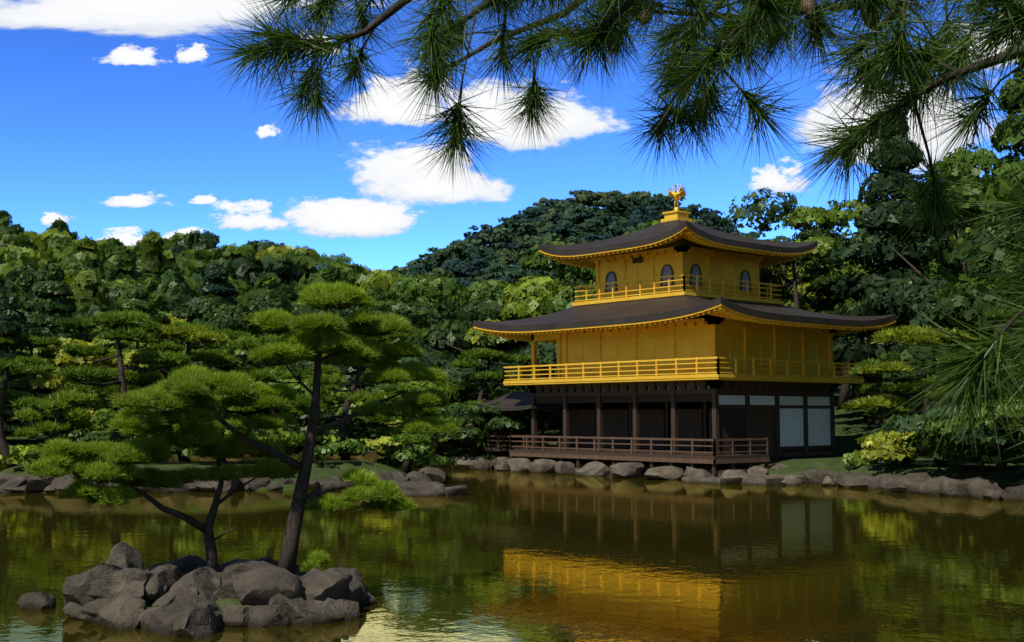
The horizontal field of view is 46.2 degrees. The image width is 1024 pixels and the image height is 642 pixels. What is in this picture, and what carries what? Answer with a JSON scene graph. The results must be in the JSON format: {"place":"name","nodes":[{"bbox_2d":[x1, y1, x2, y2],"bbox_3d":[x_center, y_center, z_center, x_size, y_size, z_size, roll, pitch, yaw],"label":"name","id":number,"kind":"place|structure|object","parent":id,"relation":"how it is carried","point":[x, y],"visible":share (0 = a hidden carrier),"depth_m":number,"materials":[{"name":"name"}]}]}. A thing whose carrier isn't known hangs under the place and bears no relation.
{"place":"outdoors","nodes":[
{"label":"outdoors","id":0,"kind":"place"},
{"bbox_2d":[40,212,68,225],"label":"cloud","id":1,"kind":"structure","parent":0,"point":[49,219],"depth_m":3912.32,"materials":[{"name":"white"}]},
{"bbox_2d":[95,226,142,245],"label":"cloud","id":2,"kind":"structure","parent":0,"point":[125,235],"depth_m":3991.49,"materials":[{"name":"white"}]},
{"bbox_2d":[100,44,170,65],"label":"cloud","id":3,"kind":"structure","parent":0,"point":[125,55],"depth_m":3923.89,"materials":[{"name":"white"}]},
{"bbox_2d":[102,191,172,207],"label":"cloud","id":4,"kind":"structure","parent":0,"point":[136,200],"depth_m":3989.92,"materials":[{"name":"white"}]},
{"bbox_2d":[162,227,203,238],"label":"cloud","id":5,"kind":"structure","parent":0,"point":[183,231],"depth_m":4039.02,"materials":[{"name":"white"}]},
{"bbox_2d":[0,0,381,36],"bbox_3d":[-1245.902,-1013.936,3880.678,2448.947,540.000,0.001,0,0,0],"label":"cloud","id":6,"kind":"structure","parent":0,"point":[154,18],"depth_m":3880.68,"materials":[{"name":"white"}]},
{"bbox_2d":[176,42,207,63],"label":"cloud","id":7,"kind":"structure","parent":0,"point":[191,54],"depth_m":3968.73,"materials":[{"name":"white"}]},
{"bbox_2d":[188,195,216,203],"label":"cloud","id":8,"kind":"structure","parent":0,"point":[202,199],"depth_m":4049.31,"materials":[{"name":"white"}]},
{"bbox_2d":[212,199,288,231],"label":"cloud","id":9,"kind":"structure","parent":0,"point":[261,218],"depth_m":4087.17,"materials":[{"name":"white"}]},
{"bbox_2d":[256,125,280,138],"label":"cloud","id":10,"kind":"structure","parent":0,"point":[264,131],"depth_m":4067.72,"materials":[{"name":"white"}]},
{"bbox_2d":[284,197,422,237],"bbox_3d":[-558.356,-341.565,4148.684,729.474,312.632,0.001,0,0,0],"label":"cloud","id":11,"kind":"structure","parent":0,"point":[335,217],"depth_m":4148.68,"materials":[{"name":"white"}]},
{"bbox_2d":[331,69,458,125],"bbox_3d":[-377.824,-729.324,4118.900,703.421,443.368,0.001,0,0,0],"label":"cloud","id":12,"kind":"structure","parent":0,"point":[382,110],"depth_m":4118.90,"materials":[{"name":"white"}]},
{"bbox_2d":[351,143,512,204],"bbox_3d":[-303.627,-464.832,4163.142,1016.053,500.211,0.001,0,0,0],"label":"cloud","id":13,"kind":"structure","parent":0,"point":[397,175],"depth_m":4163.14,"materials":[{"name":"white"}]},
{"bbox_2d":[0,452,1023,641],"bbox_3d":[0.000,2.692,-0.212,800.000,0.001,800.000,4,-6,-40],"label":"pond water","id":14,"kind":"structure","parent":0,"point":[492,555],"depth_m":22.91,"materials":[{"name":"green liquid"}]},
{"bbox_2d":[0,266,1023,473],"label":"garden pine","id":15,"kind":"object","parent":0,"point":[137,326],"depth_m":48.57,"materials":[{"name":"green plant"}]},
{"bbox_2d":[0,208,1023,611],"bbox_3d":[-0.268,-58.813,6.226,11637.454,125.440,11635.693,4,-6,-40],"label":"terrain","id":16,"kind":"structure","parent":0,"point":[852,428],"depth_m":52.81,"materials":[{"name":"green plant"}]},
{"bbox_2d":[17,541,375,638],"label":"islet rocks","id":17,"kind":"object","parent":16,"relation":"on","point":[119,588],"visible":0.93,"depth_m":15.84,"materials":[{"name":"stone"}]},
{"bbox_2d":[19,278,460,573],"bbox_3d":[-3.639,1.563,16.972,6.097,4.440,2.251,1,-5,-17],"label":"islet pine","id":18,"kind":"object","parent":16,"relation":"on","point":[194,428],"depth_m":16.95,"materials":[{"name":"green plant"}]},
{"bbox_2d":[0,210,880,336],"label":"background trees","id":19,"kind":"object","parent":16,"relation":"on","point":[102,275],"visible":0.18,"depth_m":238.99,"materials":[{"name":"green plant"}]},
{"bbox_2d":[0,42,1023,449],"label":"forest trees","id":20,"kind":"object","parent":16,"relation":"on","point":[882,282],"visible":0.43,"depth_m":75.70,"materials":[{"name":"green plant"}]},
{"bbox_2d":[0,397,1023,471],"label":"shore shrubs","id":21,"kind":"object","parent":16,"relation":"on","point":[887,441],"visible":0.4,"depth_m":47.28,"materials":[{"name":"green plant"}]},
{"bbox_2d":[0,445,1023,500],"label":"shore rocks","id":22,"kind":"object","parent":16,"relation":"on","point":[427,481],"visible":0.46,"depth_m":42.22,"materials":[{"name":"stone"}]},
{"bbox_2d":[3,168,1022,441],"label":"forest trunks","id":23,"kind":"object","parent":16,"relation":"on","point":[797,306],"visible":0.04,"depth_m":75.20,"materials":[{"name":"brown wood"}]},
{"bbox_2d":[388,189,765,287],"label":"mountain forest trees","id":24,"kind":"object","parent":16,"relation":"on","point":[474,246],"visible":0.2,"depth_m":650.14,"materials":[{"name":"green plant"}]},
{"bbox_2d":[450,456,835,485],"bbox_3d":[9.818,6.922,55.746,13.218,0.987,27.077,4,-6,-40],"label":"stone edging","id":25,"kind":"object","parent":16,"relation":"on","point":[757,475],"visible":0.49,"depth_m":51.99,"materials":[{"name":"grey stone"}]},
{"bbox_2d":[466,207,895,474],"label":"golden pavilion","id":26,"kind":"structure","parent":25,"relation":"on","point":[678,341],"depth_m":55.72,"materials":[{"name":"gold metal"}]},
{"bbox_2d":[668,182,686,206],"bbox_3d":[8.182,-6.277,59.850,1.134,1.338,0.957,4,-6,-40],"label":"phoenix finial","id":27,"kind":"object","parent":26,"relation":"on","point":[676,195],"visible":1,"depth_m":59.61,"materials":[{"name":"gold metal"}]},
{"bbox_2d":[0,0,1023,270],"label":"sky","id":28,"kind":"structure","parent":0,"point":[78,132],"materials":[{"name":"blue"}]},
{"bbox_2d":[444,80,628,150],"bbox_3d":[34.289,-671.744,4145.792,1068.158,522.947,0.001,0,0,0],"label":"cloud","id":29,"kind":"structure","parent":0,"point":[579,121],"depth_m":4145.79,"materials":[{"name":"white"}]},
{"bbox_2d":[280,0,1023,379],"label":"pine branches","id":30,"kind":"object","parent":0,"point":[396,6],"visible":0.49,"depth_m":2.94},
{"bbox_2d":[190,0,1023,515],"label":"pine needles","id":31,"kind":"object","parent":30,"relation":"attached to","point":[908,74],"visible":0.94,"depth_m":2.92,"materials":[{"name":"green plant"}]},
{"bbox_2d":[749,157,808,195],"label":"cloud","id":32,"kind":"structure","parent":0,"point":[776,182],"depth_m":4074.56,"materials":[{"name":"white"}]},
{"bbox_2d":[794,79,995,173],"bbox_3d":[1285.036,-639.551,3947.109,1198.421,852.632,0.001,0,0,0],"label":"cloud","id":33,"kind":"structure","parent":0,"point":[827,110],"depth_m":3947.11,"materials":[{"name":"white"}]},
{"bbox_2d":[943,23,1020,69],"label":"cloud","id":34,"kind":"structure","parent":0,"point":[986,47],"depth_m":3818.24,"materials":[{"name":"white"}]}
]}

